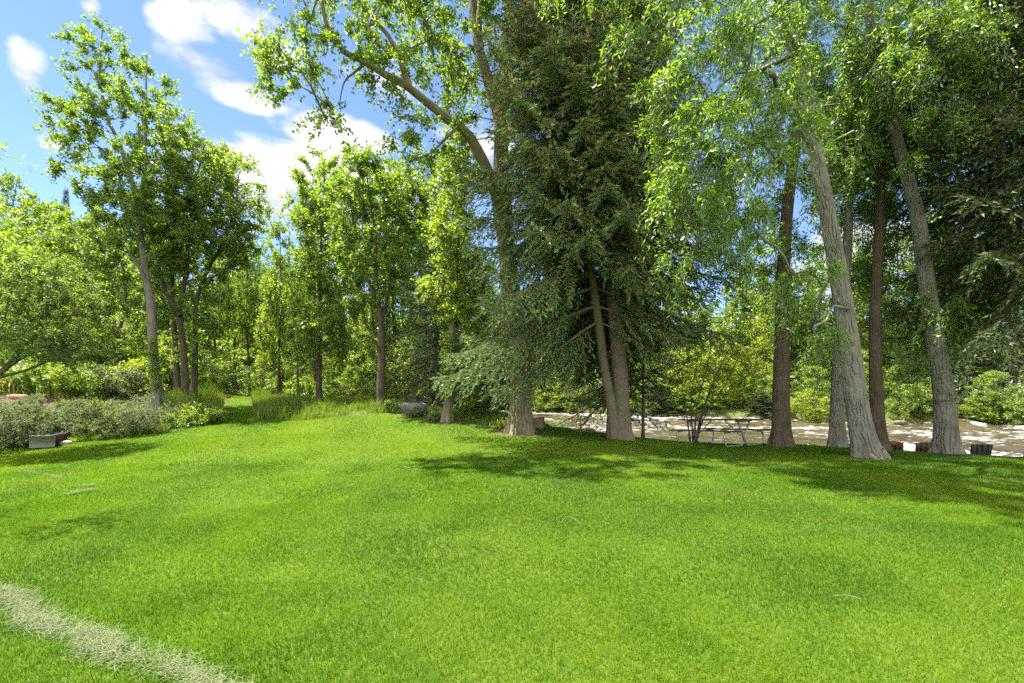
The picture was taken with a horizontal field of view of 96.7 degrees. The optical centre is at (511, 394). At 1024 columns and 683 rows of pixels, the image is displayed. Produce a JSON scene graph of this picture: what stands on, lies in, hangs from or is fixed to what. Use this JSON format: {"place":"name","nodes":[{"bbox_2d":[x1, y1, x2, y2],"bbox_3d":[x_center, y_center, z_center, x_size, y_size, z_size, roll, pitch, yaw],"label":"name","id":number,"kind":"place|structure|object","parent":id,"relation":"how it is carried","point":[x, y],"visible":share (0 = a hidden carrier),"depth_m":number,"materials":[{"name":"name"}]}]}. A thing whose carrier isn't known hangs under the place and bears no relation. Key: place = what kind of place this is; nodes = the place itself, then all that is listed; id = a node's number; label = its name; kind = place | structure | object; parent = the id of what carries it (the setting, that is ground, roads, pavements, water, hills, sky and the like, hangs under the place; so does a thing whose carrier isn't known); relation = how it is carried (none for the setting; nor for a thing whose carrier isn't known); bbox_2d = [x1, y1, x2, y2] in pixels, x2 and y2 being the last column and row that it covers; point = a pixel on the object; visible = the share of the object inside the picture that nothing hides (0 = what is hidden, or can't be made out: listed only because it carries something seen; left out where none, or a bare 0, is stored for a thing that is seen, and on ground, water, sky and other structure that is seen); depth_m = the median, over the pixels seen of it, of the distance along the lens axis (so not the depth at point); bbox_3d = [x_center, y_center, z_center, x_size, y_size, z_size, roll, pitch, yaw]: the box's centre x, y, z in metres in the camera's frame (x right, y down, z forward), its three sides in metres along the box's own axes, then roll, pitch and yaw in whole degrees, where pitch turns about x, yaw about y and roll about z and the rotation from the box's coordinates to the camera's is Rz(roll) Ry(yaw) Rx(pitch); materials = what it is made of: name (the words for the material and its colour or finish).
{"place":"outdoors","nodes":[
{"label":"outdoors","id":0,"kind":"place"},
{"bbox_2d":[155,376,226,426],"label":"tall grass","id":1,"kind":"structure","parent":0,"point":[215,397],"depth_m":19.35,"materials":[{"name":"green plant"}]},
{"bbox_2d":[249,388,415,420],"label":"tall grass","id":2,"kind":"structure","parent":0,"point":[269,405],"depth_m":17.75,"materials":[{"name":"green plant"}]},
{"bbox_2d":[281,397,567,428],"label":"bank grass","id":3,"kind":"structure","parent":0,"point":[488,418],"depth_m":16.26,"materials":[{"name":"green plant"}]},
{"bbox_2d":[0,0,1022,383],"label":"sky","id":4,"kind":"structure","parent":0,"point":[198,43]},
{"bbox_2d":[0,300,1023,682],"bbox_3d":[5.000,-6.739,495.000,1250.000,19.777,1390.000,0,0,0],"label":"ground","id":5,"kind":"structure","parent":0,"point":[728,414],"depth_m":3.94,"materials":[{"name":"green plant"}]},
{"bbox_2d":[0,166,34,248],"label":"poplar tree","id":6,"kind":"object","parent":5,"relation":"on","point":[8,183],"visible":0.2,"depth_m":36.52,"materials":[{"name":"green plant"}]},
{"bbox_2d":[0,396,42,451],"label":"sage shrub","id":7,"kind":"object","parent":5,"relation":"on","point":[24,424],"visible":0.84,"depth_m":11.91,"materials":[{"name":"green plant"}]},
{"bbox_2d":[0,141,48,274],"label":"willow tree","id":8,"kind":"object","parent":5,"relation":"on","point":[8,225],"visible":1,"depth_m":5.76,"materials":[{"name":"green plant"}]},
{"bbox_2d":[0,401,69,446],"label":"sage shrub","id":9,"kind":"object","parent":5,"relation":"on","point":[46,411],"visible":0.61,"depth_m":12.45,"materials":[{"name":"green plant"}]},
{"bbox_2d":[0,356,84,391],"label":"slope bush","id":10,"kind":"object","parent":5,"relation":"on","point":[26,377],"visible":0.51,"depth_m":16.81,"materials":[{"name":"green plant"}]},
{"bbox_2d":[29,432,70,447],"bbox_3d":[-12.726,1.252,12.569,0.500,0.330,1.160,0,0,-28],"label":"stone bench","id":11,"kind":"object","parent":5,"relation":"on","point":[42,440],"visible":0.86,"depth_m":12.12,"materials":[{"name":"grey stone"}]},
{"bbox_2d":[3,304,115,354],"bbox_3d":[-21.334,-2.887,21.657,4.377,2.491,4.542,0,0,0],"label":"slope bush","id":12,"kind":"object","parent":5,"relation":"on","point":[101,326],"visible":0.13,"depth_m":21.53,"materials":[{"name":"green plant"}]},
{"bbox_2d":[0,224,134,380],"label":"serviceberry tree","id":13,"kind":"object","parent":5,"relation":"on","point":[32,286],"visible":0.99,"depth_m":10.96,"materials":[{"name":"green plant"}]},
{"bbox_2d":[41,397,111,435],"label":"sage shrub","id":14,"kind":"object","parent":5,"relation":"on","point":[80,403],"visible":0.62,"depth_m":13.50,"materials":[{"name":"green plant"}]},
{"bbox_2d":[0,188,155,367],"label":"cottonwood tree","id":15,"kind":"object","parent":5,"relation":"on","point":[52,244],"visible":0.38,"depth_m":21.65,"materials":[{"name":"green plant"}]},
{"bbox_2d":[32,362,128,399],"bbox_3d":[-17.276,-0.500,17.936,3.020,1.711,3.136,0,0,0],"label":"slope bush","id":16,"kind":"object","parent":5,"relation":"on","point":[63,380],"visible":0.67,"depth_m":17.38,"materials":[{"name":"green plant"}]},
{"bbox_2d":[0,423,172,448],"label":"bed grass","id":17,"kind":"structure","parent":5,"relation":"on","point":[86,436],"depth_m":13.40,"materials":[{"name":"green plant"}]},
{"bbox_2d":[58,319,147,367],"bbox_3d":[-20.039,-2.434,22.338,3.808,2.696,3.756,0,0,0],"label":"slope bush","id":18,"kind":"object","parent":5,"relation":"on","point":[129,343],"visible":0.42,"depth_m":21.96,"materials":[{"name":"green plant"}]},
{"bbox_2d":[72,397,144,439],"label":"sage shrub","id":19,"kind":"object","parent":5,"relation":"on","point":[106,428],"visible":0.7,"depth_m":13.29,"materials":[{"name":"green plant"}]},
{"bbox_2d":[76,362,149,399],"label":"slope bush","id":20,"kind":"object","parent":5,"relation":"on","point":[121,389],"visible":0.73,"depth_m":18.58,"materials":[{"name":"green plant"}]},
{"bbox_2d":[26,10,211,408],"bbox_3d":[-15.524,-7.009,17.959,6.346,15.853,5.019,0,0,-19],"label":"cottonwood tree","id":21,"kind":"object","parent":5,"relation":"on","point":[142,199],"visible":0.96,"depth_m":17.70,"materials":[{"name":"green plant"}]},
{"bbox_2d":[0,327,240,402],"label":"hillside grass","id":22,"kind":"structure","parent":5,"relation":"on","point":[49,389],"depth_m":17.84,"materials":[{"name":"green plant"}]},
{"bbox_2d":[0,581,254,682],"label":"grass clippings","id":23,"kind":"object","parent":5,"relation":"on","point":[83,628],"depth_m":2.72,"materials":[{"name":"plant"}]},
{"bbox_2d":[108,355,167,396],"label":"slope bush","id":24,"kind":"object","parent":5,"relation":"on","point":[130,363],"visible":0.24,"depth_m":19.68,"materials":[{"name":"green plant"}]},
{"bbox_2d":[109,306,172,362],"bbox_3d":[-23.531,-3.417,28.700,3.879,4.435,4.580,0,0,-14],"label":"willow shrub","id":25,"kind":"object","parent":5,"relation":"on","point":[141,312],"visible":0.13,"depth_m":28.54,"materials":[{"name":"green plant"}]},
{"bbox_2d":[101,391,183,435],"bbox_3d":[-11.375,0.728,13.999,1.948,1.646,1.984,0,0,0],"label":"sage shrub","id":26,"kind":"object","parent":5,"relation":"on","point":[145,416],"visible":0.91,"depth_m":13.69,"materials":[{"name":"green plant"}]},
{"bbox_2d":[114,341,170,375],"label":"slope bush","id":27,"kind":"object","parent":5,"relation":"on","point":[162,356],"visible":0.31,"depth_m":24.15,"materials":[{"name":"green plant"}]},
{"bbox_2d":[118,249,177,344],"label":"cottonwood tree","id":28,"kind":"object","parent":5,"relation":"on","point":[161,318],"visible":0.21,"depth_m":30.30,"materials":[{"name":"green plant"}]},
{"bbox_2d":[109,99,226,395],"bbox_3d":[-15.124,-5.786,20.275,4.442,13.421,4.966,0,0,0],"label":"cottonwood tree","id":29,"kind":"object","parent":5,"relation":"on","point":[176,365],"visible":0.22,"depth_m":19.71,"materials":[{"name":"green plant"}]},
{"bbox_2d":[142,334,204,384],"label":"willow shrub","id":30,"kind":"object","parent":5,"relation":"on","point":[170,376],"visible":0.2,"depth_m":26.19,"materials":[{"name":"green plant"}]},
{"bbox_2d":[112,114,253,398],"bbox_3d":[-14.361,-5.387,19.857,5.094,12.618,5.043,0,0,0],"label":"cottonwood tree","id":31,"kind":"object","parent":5,"relation":"on","point":[185,272],"visible":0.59,"depth_m":19.59,"materials":[{"name":"green plant"}]},
{"bbox_2d":[158,401,209,427],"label":"bush","id":32,"kind":"object","parent":5,"relation":"on","point":[184,419],"visible":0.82,"depth_m":14.93,"materials":[{"name":"green plant"}]},
{"bbox_2d":[163,256,227,367],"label":"cottonwood tree","id":33,"kind":"object","parent":5,"relation":"on","point":[190,284],"visible":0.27,"depth_m":33.59,"materials":[{"name":"green plant"}]},
{"bbox_2d":[180,350,233,390],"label":"willow shrub","id":34,"kind":"object","parent":5,"relation":"on","point":[213,378],"visible":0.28,"depth_m":28.69,"materials":[{"name":"green plant"}]},
{"bbox_2d":[190,402,228,425],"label":"bush","id":35,"kind":"object","parent":5,"relation":"on","point":[214,415],"visible":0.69,"depth_m":15.45,"materials":[{"name":"green plant"}]},
{"bbox_2d":[157,138,277,400],"bbox_3d":[-13.298,-5.189,20.646,4.683,12.179,5.165,0,0,0],"label":"cottonwood tree","id":36,"kind":"object","parent":5,"relation":"on","point":[244,232],"visible":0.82,"depth_m":20.39,"materials":[{"name":"green plant"}]},
{"bbox_2d":[192,260,243,383],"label":"cottonwood tree","id":37,"kind":"object","parent":5,"relation":"on","point":[228,306],"visible":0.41,"depth_m":34.96,"materials":[{"name":"green plant"}]},
{"bbox_2d":[201,315,253,382],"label":"willow shrub","id":38,"kind":"object","parent":5,"relation":"on","point":[242,340],"visible":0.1,"depth_m":45.37,"materials":[{"name":"green plant"}]},
{"bbox_2d":[205,361,256,395],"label":"bush","id":39,"kind":"object","parent":5,"relation":"on","point":[230,384],"visible":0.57,"depth_m":31.82,"materials":[{"name":"green plant"}]},
{"bbox_2d":[215,258,258,394],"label":"cottonwood tree","id":40,"kind":"object","parent":5,"relation":"on","point":[234,347],"visible":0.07,"depth_m":39.83,"materials":[{"name":"green plant"}]},
{"bbox_2d":[219,347,267,395],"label":"willow shrub","id":41,"kind":"object","parent":5,"relation":"on","point":[242,370],"visible":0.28,"depth_m":44.47,"materials":[{"name":"green plant"}]},
{"bbox_2d":[231,250,267,396],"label":"cottonwood tree","id":42,"kind":"object","parent":5,"relation":"on","point":[252,297],"visible":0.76,"depth_m":37.18,"materials":[{"name":"green plant"}]},
{"bbox_2d":[240,235,280,379],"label":"cottonwood tree","id":43,"kind":"object","parent":5,"relation":"on","point":[254,346],"visible":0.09,"depth_m":45.97,"materials":[{"name":"green plant"}]},
{"bbox_2d":[238,353,282,395],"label":"willow shrub","id":44,"kind":"object","parent":5,"relation":"on","point":[261,383],"visible":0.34,"depth_m":42.45,"materials":[{"name":"green plant"}]},
{"bbox_2d":[256,251,290,390],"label":"cottonwood tree","id":45,"kind":"object","parent":5,"relation":"on","point":[264,271],"visible":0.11,"depth_m":35.62,"materials":[{"name":"green plant"}]},
{"bbox_2d":[252,211,298,395],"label":"poplar tree","id":46,"kind":"object","parent":5,"relation":"on","point":[272,310],"visible":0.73,"depth_m":31.49,"materials":[{"name":"green plant"}]},
{"bbox_2d":[263,358,305,393],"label":"willow shrub","id":47,"kind":"object","parent":5,"relation":"on","point":[287,377],"visible":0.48,"depth_m":33.21,"materials":[{"name":"green plant"}]},
{"bbox_2d":[281,263,316,396],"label":"cottonwood tree","id":48,"kind":"object","parent":5,"relation":"on","point":[299,299],"visible":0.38,"depth_m":23.83,"materials":[{"name":"green plant"}]},
{"bbox_2d":[282,374,315,397],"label":"bush","id":49,"kind":"object","parent":5,"relation":"on","point":[302,384],"visible":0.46,"depth_m":26.27,"materials":[{"name":"green plant"}]},
{"bbox_2d":[292,177,333,392],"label":"cottonwood tree","id":50,"kind":"object","parent":5,"relation":"on","point":[329,279],"visible":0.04,"depth_m":26.83,"materials":[{"name":"green plant"}]},
{"bbox_2d":[277,144,358,401],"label":"poplar tree","id":51,"kind":"object","parent":5,"relation":"on","point":[303,217],"visible":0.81,"depth_m":20.03,"materials":[{"name":"green plant"}]},
{"bbox_2d":[317,162,367,396],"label":"poplar tree","id":52,"kind":"object","parent":5,"relation":"on","point":[349,289],"visible":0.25,"depth_m":27.85,"materials":[{"name":"green plant"}]},
{"bbox_2d":[327,374,372,400],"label":"bush","id":53,"kind":"object","parent":5,"relation":"on","point":[356,385],"visible":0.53,"depth_m":21.33,"materials":[{"name":"green plant"}]},
{"bbox_2d":[332,328,386,396],"bbox_3d":[-8.370,-1.450,25.327,3.060,4.587,2.928,0,0,43],"label":"willow shrub","id":54,"kind":"object","parent":5,"relation":"on","point":[359,370],"visible":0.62,"depth_m":25.25,"materials":[{"name":"green plant"}]},
{"bbox_2d":[345,160,398,384],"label":"cottonwood tree","id":55,"kind":"object","parent":5,"relation":"on","point":[373,317],"visible":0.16,"depth_m":29.32,"materials":[{"name":"green plant"}]},
{"bbox_2d":[309,141,439,409],"bbox_3d":[-4.884,-4.195,17.253,4.945,10.352,4.283,0,0,0],"label":"cottonwood tree","id":56,"kind":"object","parent":5,"relation":"on","point":[384,208],"visible":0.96,"depth_m":16.74,"materials":[{"name":"green plant"}]},
{"bbox_2d":[350,312,416,395],"bbox_3d":[-9.224,-2.691,32.011,5.083,6.982,3.974,0,0,4],"label":"willow shrub","id":57,"kind":"object","parent":5,"relation":"on","point":[386,361],"visible":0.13,"depth_m":31.61,"materials":[{"name":"green plant"}]},
{"bbox_2d":[236,0,536,434],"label":"cottonwood tree","id":58,"kind":"object","parent":5,"relation":"on","point":[520,421],"visible":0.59,"depth_m":11.40,"materials":[{"name":"green plant"}]},
{"bbox_2d":[371,145,418,397],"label":"poplar tree","id":59,"kind":"object","parent":5,"relation":"on","point":[407,322],"visible":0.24,"depth_m":30.83,"materials":[{"name":"green plant"}]},
{"bbox_2d":[385,336,430,401],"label":"willow shrub","id":60,"kind":"object","parent":5,"relation":"on","point":[405,348],"visible":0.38,"depth_m":26.04,"materials":[{"name":"green plant"}]},
{"bbox_2d":[396,164,440,391],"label":"cottonwood tree","id":61,"kind":"object","parent":5,"relation":"on","point":[413,274],"visible":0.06,"depth_m":33.12,"materials":[{"name":"green plant"}]},
{"bbox_2d":[376,157,494,408],"bbox_3d":[-3.215,-4.649,20.064,5.242,11.837,5.134,0,0,-43],"label":"spruce tree","id":62,"kind":"object","parent":5,"relation":"on","point":[435,339],"visible":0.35,"depth_m":19.66,"materials":[{"name":"green plant"}]},
{"bbox_2d":[417,206,467,407],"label":"spruce tree","id":63,"kind":"object","parent":5,"relation":"on","point":[431,385],"visible":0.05,"depth_m":28.48,"materials":[{"name":"green plant"}]},
{"bbox_2d":[410,143,498,422],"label":"cottonwood tree","id":64,"kind":"object","parent":5,"relation":"on","point":[456,268],"visible":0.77,"depth_m":14.81,"materials":[{"name":"green plant"}]},
{"bbox_2d":[453,388,486,417],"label":"bush","id":65,"kind":"object","parent":5,"relation":"on","point":[471,407],"visible":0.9,"depth_m":15.53,"materials":[{"name":"green plant"}]},
{"bbox_2d":[475,316,509,416],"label":"spruce sapling","id":66,"kind":"object","parent":5,"relation":"on","point":[489,404],"visible":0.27,"depth_m":15.91,"materials":[{"name":"green plant"}]},
{"bbox_2d":[432,0,747,440],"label":"spruce tree","id":67,"kind":"object","parent":5,"relation":"on","point":[583,191],"visible":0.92,"depth_m":11.82,"materials":[{"name":"green plant"}]},
{"bbox_2d":[549,278,671,434],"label":"spruce tree","id":68,"kind":"object","parent":5,"relation":"on","point":[601,401],"visible":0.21,"depth_m":15.13,"materials":[{"name":"green plant"}]},
{"bbox_2d":[591,296,699,438],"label":"spruce tree","id":69,"kind":"object","parent":5,"relation":"on","point":[661,391],"visible":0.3,"depth_m":14.47,"materials":[{"name":"green plant"}]},
{"bbox_2d":[637,379,681,416],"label":"spruce tree","id":70,"kind":"object","parent":5,"relation":"on","point":[658,405],"visible":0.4,"depth_m":42.58,"materials":[{"name":"green plant"}]},
{"bbox_2d":[652,346,705,405],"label":"willow shrub","id":71,"kind":"object","parent":5,"relation":"on","point":[683,372],"visible":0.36,"depth_m":43.31,"materials":[{"name":"green plant"}]},
{"bbox_2d":[659,383,698,415],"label":"willow shrub","id":72,"kind":"object","parent":5,"relation":"on","point":[681,404],"visible":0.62,"depth_m":41.89,"materials":[{"name":"green plant"}]},
{"bbox_2d":[661,266,707,383],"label":"cottonwood tree","id":73,"kind":"object","parent":5,"relation":"on","point":[696,319],"visible":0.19,"depth_m":51.19,"materials":[{"name":"green plant"}]},
{"bbox_2d":[686,388,739,412],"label":"willow shrub","id":74,"kind":"object","parent":5,"relation":"on","point":[715,404],"visible":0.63,"depth_m":41.22,"materials":[{"name":"green plant"}]},
{"bbox_2d":[661,294,774,442],"bbox_3d":[6.647,-0.713,14.529,3.857,4.932,2.416,0,0,0],"label":"alder shrub","id":75,"kind":"object","parent":5,"relation":"on","point":[728,370],"visible":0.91,"depth_m":14.38,"materials":[{"name":"green plant"}]},
{"bbox_2d":[669,419,770,446],"bbox_3d":[6.132,1.120,13.517,1.541,0.769,2.440,0,-3,-25],"label":"picnic table","id":76,"kind":"object","parent":5,"relation":"on","point":[725,431],"visible":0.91,"depth_m":13.01,"materials":[{"name":"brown wood"}]},
{"bbox_2d":[684,322,759,403],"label":"willow shrub","id":77,"kind":"object","parent":5,"relation":"on","point":[704,386],"visible":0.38,"depth_m":42.52,"materials":[{"name":"green plant"}]},
{"bbox_2d":[534,0,923,459],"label":"willow tree","id":78,"kind":"object","parent":5,"relation":"on","point":[864,441],"visible":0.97,"depth_m":8.20,"materials":[{"name":"green plant"}]},
{"bbox_2d":[690,263,770,368],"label":"cottonwood tree","id":79,"kind":"object","parent":5,"relation":"on","point":[727,300],"visible":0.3,"depth_m":49.21,"materials":[{"name":"green plant"}]},
{"bbox_2d":[718,313,791,406],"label":"willow shrub","id":80,"kind":"object","parent":5,"relation":"on","point":[768,365],"visible":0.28,"depth_m":42.22,"materials":[{"name":"green plant"}]},
{"bbox_2d":[742,391,771,416],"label":"spruce tree","id":81,"kind":"object","parent":5,"relation":"on","point":[761,405],"visible":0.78,"depth_m":39.19,"materials":[{"name":"green plant"}]},
{"bbox_2d":[733,226,817,362],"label":"cottonwood tree","id":82,"kind":"object","parent":5,"relation":"on","point":[751,305],"visible":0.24,"depth_m":47.17,"materials":[{"name":"green plant"}]},
{"bbox_2d":[692,0,893,446],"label":"willow tree","id":83,"kind":"object","parent":5,"relation":"on","point":[781,433],"visible":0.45,"depth_m":12.23,"materials":[{"name":"green plant"}]},
{"bbox_2d":[790,388,829,422],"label":"willow shrub","id":84,"kind":"object","parent":5,"relation":"on","point":[804,410],"visible":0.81,"depth_m":37.12,"materials":[{"name":"green plant"}]},
{"bbox_2d":[790,365,830,404],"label":"willow shrub","id":85,"kind":"object","parent":5,"relation":"on","point":[799,386],"visible":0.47,"depth_m":41.17,"materials":[{"name":"green plant"}]},
{"bbox_2d":[790,257,834,392],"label":"cottonwood tree","id":86,"kind":"object","parent":5,"relation":"on","point":[806,344],"visible":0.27,"depth_m":45.75,"materials":[{"name":"green plant"}]},
{"bbox_2d":[827,244,888,348],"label":"cottonwood tree","id":87,"kind":"object","parent":5,"relation":"on","point":[863,309],"visible":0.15,"depth_m":43.54,"materials":[{"name":"green plant"}]},
{"bbox_2d":[784,23,948,447],"bbox_3d":[10.164,-4.277,13.229,3.528,12.302,4.180,0,0,0],"label":"willow tree","id":88,"kind":"object","parent":5,"relation":"on","point":[837,435],"visible":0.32,"depth_m":12.66,"materials":[{"name":"green plant"}]},
{"bbox_2d":[802,44,971,449],"bbox_3d":[10.338,-3.739,12.795,3.683,11.146,3.892,0,0,-14],"label":"willow tree","id":89,"kind":"object","parent":5,"relation":"on","point":[876,338],"visible":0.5,"depth_m":12.12,"materials":[{"name":"green plant"}]},
{"bbox_2d":[768,0,1023,454],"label":"willow tree","id":90,"kind":"object","parent":5,"relation":"on","point":[924,25],"visible":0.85,"depth_m":10.77,"materials":[{"name":"green plant"}]},
{"bbox_2d":[861,232,940,381],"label":"cottonwood tree","id":91,"kind":"object","parent":5,"relation":"on","point":[884,355],"visible":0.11,"depth_m":42.93,"materials":[{"name":"green plant"}]},
{"bbox_2d":[884,383,932,420],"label":"willow shrub","id":92,"kind":"object","parent":5,"relation":"on","point":[907,408],"visible":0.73,"depth_m":36.06,"materials":[{"name":"green plant"}]},
{"bbox_2d":[884,304,932,409],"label":"spruce tree","id":93,"kind":"object","parent":5,"relation":"on","point":[905,372],"visible":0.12,"depth_m":38.45,"materials":[{"name":"green plant"}]},
{"bbox_2d":[884,0,1023,456],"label":"spruce tree","id":94,"kind":"object","parent":5,"relation":"on","point":[999,194],"visible":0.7,"depth_m":10.31,"materials":[{"name":"green plant"}]},
{"bbox_2d":[924,261,1011,406],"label":"spruce tree","id":95,"kind":"object","parent":5,"relation":"on","point":[960,392],"visible":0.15,"depth_m":39.15,"materials":[{"name":"green plant"}]},
{"bbox_2d":[957,396,1014,423],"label":"willow shrub","id":96,"kind":"object","parent":5,"relation":"on","point":[970,414],"visible":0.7,"depth_m":34.51,"materials":[{"name":"green plant"}]},
{"bbox_2d":[963,370,1023,423],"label":"willow shrub","id":97,"kind":"object","parent":5,"relation":"on","point":[989,376],"visible":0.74,"depth_m":34.10,"materials":[{"name":"green plant"}]},
{"bbox_2d":[975,235,1023,406],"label":"spruce tree","id":98,"kind":"object","parent":5,"relation":"on","point":[1008,364],"visible":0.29,"depth_m":37.54,"materials":[{"name":"green plant"}]},
{"bbox_2d":[1001,373,1023,425],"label":"willow shrub","id":99,"kind":"object","parent":5,"relation":"on","point":[1021,417],"visible":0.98,"depth_m":32.42,"materials":[{"name":"green plant"}]},
{"bbox_2d":[492,408,1023,456],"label":"river","id":100,"kind":"structure","parent":0,"point":[1006,439],"depth_m":27.04,"materials":[{"name":"liquid"}]},
{"bbox_2d":[542,388,1021,413],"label":"grass","id":101,"kind":"structure","parent":0,"point":[886,410],"depth_m":41.78,"materials":[{"name":"green plant"}]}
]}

